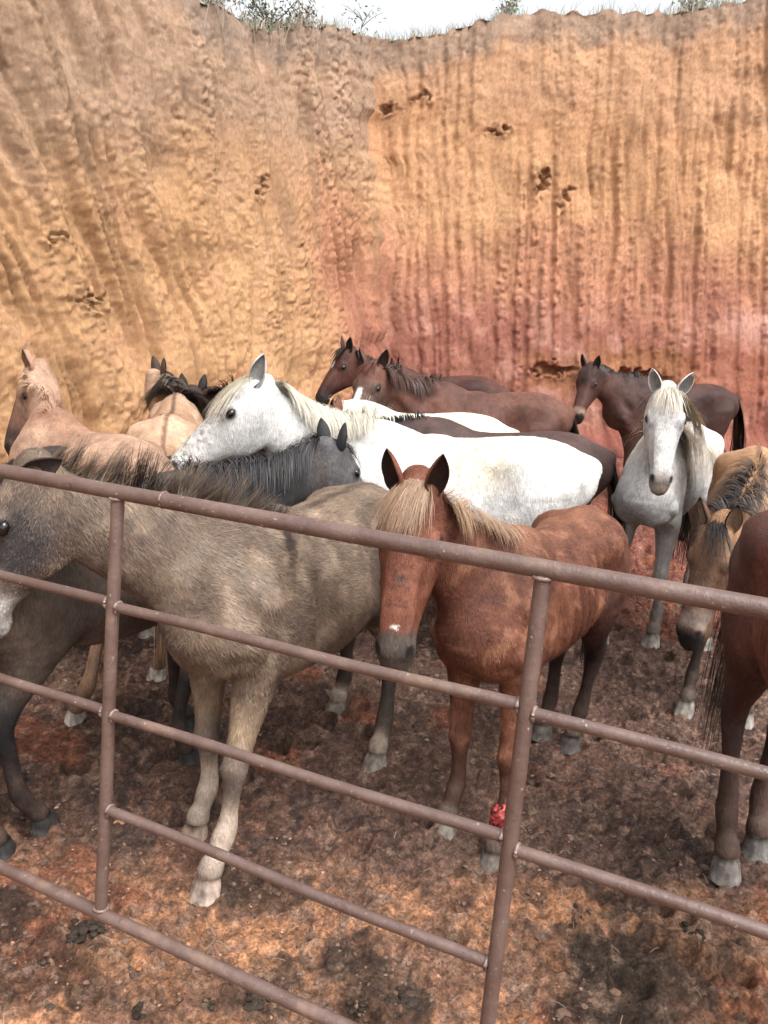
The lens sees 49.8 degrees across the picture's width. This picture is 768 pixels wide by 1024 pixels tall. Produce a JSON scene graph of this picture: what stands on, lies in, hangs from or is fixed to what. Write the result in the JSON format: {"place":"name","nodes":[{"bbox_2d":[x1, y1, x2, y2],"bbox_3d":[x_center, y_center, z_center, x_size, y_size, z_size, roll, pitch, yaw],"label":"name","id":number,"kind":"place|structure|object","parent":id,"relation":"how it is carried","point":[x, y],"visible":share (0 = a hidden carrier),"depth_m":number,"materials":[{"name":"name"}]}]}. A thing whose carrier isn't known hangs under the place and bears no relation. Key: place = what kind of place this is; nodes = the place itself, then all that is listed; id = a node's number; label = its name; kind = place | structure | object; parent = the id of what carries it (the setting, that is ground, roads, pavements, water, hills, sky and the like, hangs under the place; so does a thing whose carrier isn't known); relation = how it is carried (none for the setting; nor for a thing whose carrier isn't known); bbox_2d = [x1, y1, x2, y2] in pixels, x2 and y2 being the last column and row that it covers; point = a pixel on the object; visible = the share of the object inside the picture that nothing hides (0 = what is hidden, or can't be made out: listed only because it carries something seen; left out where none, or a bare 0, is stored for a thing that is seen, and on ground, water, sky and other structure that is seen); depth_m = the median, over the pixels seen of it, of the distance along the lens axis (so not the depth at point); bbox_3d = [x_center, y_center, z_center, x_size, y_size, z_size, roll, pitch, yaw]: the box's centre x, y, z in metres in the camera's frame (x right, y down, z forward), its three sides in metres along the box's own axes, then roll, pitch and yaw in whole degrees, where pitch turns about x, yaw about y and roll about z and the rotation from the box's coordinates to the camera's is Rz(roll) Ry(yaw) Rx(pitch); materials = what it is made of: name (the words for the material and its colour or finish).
{"place":"outdoors","nodes":[
{"label":"outdoors","id":0,"kind":"place"},
{"bbox_2d":[0,0,385,463],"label":"earth bank","id":1,"kind":"structure","parent":0,"point":[188,195],"depth_m":8.86,"materials":[{"name":"soil"}]},
{"bbox_2d":[199,0,322,64],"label":"dry roots","id":2,"kind":"object","parent":1,"relation":"hanging from","point":[279,23],"visible":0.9,"depth_m":10.20,"materials":[{"name":"brown plant"}]},
{"bbox_2d":[200,3,354,33],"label":"hill","id":3,"kind":"structure","parent":0,"point":[269,27],"depth_m":10.46,"materials":[{"name":"soil"}]},
{"bbox_2d":[202,0,235,9],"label":"shrub","id":4,"kind":"object","parent":3,"relation":"on","point":[219,1],"visible":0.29,"depth_m":9.51,"materials":[{"name":"green plant"}]},
{"bbox_2d":[234,0,305,31],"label":"shrub","id":5,"kind":"object","parent":3,"relation":"on","point":[265,12],"visible":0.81,"depth_m":10.21,"materials":[{"name":"green plant"}]},
{"bbox_2d":[278,0,324,25],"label":"shrub","id":6,"kind":"object","parent":3,"relation":"on","point":[305,12],"visible":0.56,"depth_m":11.00,"materials":[{"name":"green plant"}]},
{"bbox_2d":[200,0,745,41],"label":"grass","id":7,"kind":"structure","parent":3,"relation":"on","point":[716,3],"depth_m":12.11,"materials":[{"name":"green plant"}]},
{"bbox_2d":[0,458,767,1023],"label":"ground","id":8,"kind":"structure","parent":0,"point":[676,974],"depth_m":3.07,"materials":[{"name":"soil"}]},
{"bbox_2d":[66,918,105,943],"bbox_3d":[-0.953,1.335,2.640,0.128,0.025,0.110,4,14,0],"label":"dung heap","id":9,"kind":"object","parent":8,"relation":"on","point":[81,929],"visible":0.97,"depth_m":2.64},
{"bbox_2d":[4,347,175,726],"bbox_3d":[-1.609,0.007,4.495,0.667,1.643,1.834,-6,17,-34],"label":"horse","id":10,"kind":"object","parent":8,"relation":"on","point":[40,417],"visible":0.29,"depth_m":4.41},
{"bbox_2d":[123,1001,146,1020],"bbox_3d":[-0.719,1.426,2.376,0.095,0.018,0.088,4,14,0],"label":"dung heap","id":11,"kind":"object","parent":8,"relation":"on","point":[138,1015],"visible":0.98,"depth_m":2.36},
{"bbox_2d":[127,356,214,638],"bbox_3d":[-1.348,-0.152,5.365,0.594,1.561,2.038,1,14,-11],"label":"horse","id":12,"kind":"object","parent":8,"relation":"on","point":[172,422],"visible":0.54,"depth_m":5.32},
{"bbox_2d":[0,418,362,860],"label":"horse","id":13,"kind":"object","parent":8,"relation":"on","point":[48,631],"visible":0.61,"depth_m":3.08},
{"bbox_2d":[0,437,395,906],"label":"horse","id":14,"kind":"object","parent":8,"relation":"on","point":[312,593],"visible":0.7,"depth_m":2.75},
{"bbox_2d":[202,997,214,1010],"bbox_3d":[-0.511,1.434,2.409,0.044,0.012,0.058,4,14,0],"label":"dung heap","id":15,"kind":"object","parent":8,"relation":"on","point":[211,1007],"visible":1,"depth_m":2.41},
{"bbox_2d":[179,368,268,463],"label":"horse","id":16,"kind":"object","parent":8,"relation":"on","point":[208,392],"visible":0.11,"depth_m":6.20},
{"bbox_2d":[244,979,270,1011],"bbox_3d":[-0.360,1.430,2.453,0.112,0.024,0.116,1,14,-9],"label":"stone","id":17,"kind":"object","parent":8,"relation":"on","point":[254,999],"visible":0.47,"depth_m":2.42,"materials":[{"name":"stone"}]},
{"bbox_2d":[346,998,369,1013],"bbox_3d":[-0.074,1.450,2.434,0.070,0.013,0.047,0,14,-12],"label":"dung heap","id":18,"kind":"object","parent":8,"relation":"on","point":[362,1003],"visible":1,"depth_m":2.43,"materials":[{"name":"soil"}]},
{"bbox_2d":[1,802,740,1023],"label":"clay crumbs","id":19,"kind":"object","parent":8,"relation":"on","point":[204,1005],"visible":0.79,"depth_m":2.68,"materials":[{"name":"brown soil"}]},
{"bbox_2d":[0,539,764,1023],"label":"mud clods","id":20,"kind":"object","parent":8,"relation":"on","point":[560,1013],"visible":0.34,"depth_m":2.90,"materials":[{"name":"brown soil"}]},
{"bbox_2d":[170,353,602,668],"bbox_3d":[0.011,0.041,4.565,2.320,1.736,0.582,2,14,-4],"label":"horse","id":21,"kind":"object","parent":8,"relation":"on","point":[524,480],"visible":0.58,"depth_m":4.32},
{"bbox_2d":[384,986,421,1018],"bbox_3d":[0.071,1.467,2.480,0.145,0.027,0.134,4,14,0],"label":"dung heap","id":22,"kind":"object","parent":8,"relation":"on","point":[410,1003],"visible":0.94,"depth_m":2.47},
{"bbox_2d":[315,336,510,405],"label":"horse","id":23,"kind":"object","parent":8,"relation":"on","point":[341,375],"visible":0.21,"depth_m":8.15},
{"bbox_2d":[322,395,518,432],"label":"horse","id":24,"kind":"object","parent":8,"relation":"on","point":[478,422],"visible":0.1,"depth_m":5.53},
{"bbox_2d":[351,347,579,434],"bbox_3d":[0.664,-0.504,7.032,2.143,1.675,0.673,1,14,-10],"label":"horse","id":25,"kind":"object","parent":8,"relation":"on","point":[381,382],"visible":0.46,"depth_m":6.78},
{"bbox_2d":[329,396,625,533],"bbox_3d":[0.452,0.058,5.182,2.200,1.457,0.503,4,14,0],"label":"horse","id":26,"kind":"object","parent":8,"relation":"on","point":[605,457],"visible":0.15,"depth_m":4.99},
{"bbox_2d":[365,448,631,870],"bbox_3d":[0.535,0.471,3.300,0.482,1.575,1.729,13,17,33],"label":"horse","id":27,"kind":"object","parent":8,"relation":"on","point":[478,631],"visible":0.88,"depth_m":2.89},
{"bbox_2d":[571,903,590,918],"bbox_3d":[0.685,1.383,2.866,0.069,0.011,0.068,9,15,20],"label":"dung heap","id":28,"kind":"object","parent":8,"relation":"on","point":[575,905],"visible":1,"depth_m":2.87,"materials":[{"name":"brown soil"}]},
{"bbox_2d":[608,987,621,996],"bbox_3d":[0.712,1.480,2.553,0.038,0.018,0.030,11,16,29],"label":"clay clod","id":29,"kind":"object","parent":8,"relation":"on","point":[614,992],"visible":1,"depth_m":2.55,"materials":[{"name":"beige soil"}]},
{"bbox_2d":[571,354,745,466],"bbox_3d":[3.035,-0.884,9.216,2.193,1.636,0.593,2,14,-8],"label":"horse","id":30,"kind":"object","parent":8,"relation":"on","point":[619,396],"visible":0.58,"depth_m":8.98},
{"bbox_2d":[607,368,724,648],"bbox_3d":[1.868,-0.081,5.452,0.797,1.764,1.937,12,16,31],"label":"horse","id":31,"kind":"object","parent":8,"relation":"on","point":[663,484],"visible":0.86,"depth_m":4.90},
{"bbox_2d":[681,921,705,942],"bbox_3d":[1.042,1.433,2.808,0.103,0.020,0.114,13,17,33],"label":"dung heap","id":32,"kind":"object","parent":8,"relation":"on","point":[699,931],"visible":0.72,"depth_m":2.82,"materials":[{"name":"brown soil"}]},
{"bbox_2d":[674,445,767,729],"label":"horse","id":33,"kind":"object","parent":8,"relation":"on","point":[737,496],"visible":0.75,"depth_m":3.91},
{"bbox_2d":[690,510,767,887],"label":"horse","id":34,"kind":"object","parent":8,"relation":"on","point":[744,652],"visible":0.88,"depth_m":3.07},
{"bbox_2d":[3,608,767,1023],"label":"straw","id":35,"kind":"object","parent":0,"point":[431,868],"visible":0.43,"depth_m":2.81,"materials":[{"name":"beige plant"}]},
{"bbox_2d":[200,0,744,39],"label":"sky","id":36,"kind":"structure","parent":0,"point":[399,15],"materials":[{"name":"white"}]},
{"bbox_2d":[367,0,767,458],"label":"earth bank","id":37,"kind":"structure","parent":0,"point":[559,195],"depth_m":12.40,"materials":[{"name":"soil"}]},
{"bbox_3d":[2.154,1.143,0.782,0.120,1.762,0.120,4,14,0],"label":"gate post","id":38,"kind":"object","parent":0,"visible":0},
{"bbox_2d":[0,463,767,1023],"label":"pen gate","id":39,"kind":"structure","parent":38,"relation":"attached to","point":[544,573],"depth_m":1.67,"materials":[{"name":"metal"}]},
{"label":"hill","id":40,"kind":"structure","parent":0,"visible":0},
{"bbox_2d":[341,0,384,35],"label":"sapling","id":41,"kind":"object","parent":40,"relation":"on","point":[357,16],"visible":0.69,"depth_m":17.28,"materials":[{"name":"green plant"}]},
{"bbox_2d":[493,0,523,13],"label":"shrub","id":42,"kind":"object","parent":40,"relation":"on","point":[514,2],"visible":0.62,"depth_m":12.26,"materials":[{"name":"green plant"}]},
{"bbox_2d":[671,0,714,10],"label":"shrub","id":43,"kind":"object","parent":40,"relation":"on","point":[691,1],"visible":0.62,"depth_m":12.45,"materials":[{"name":"green plant"}]}
]}

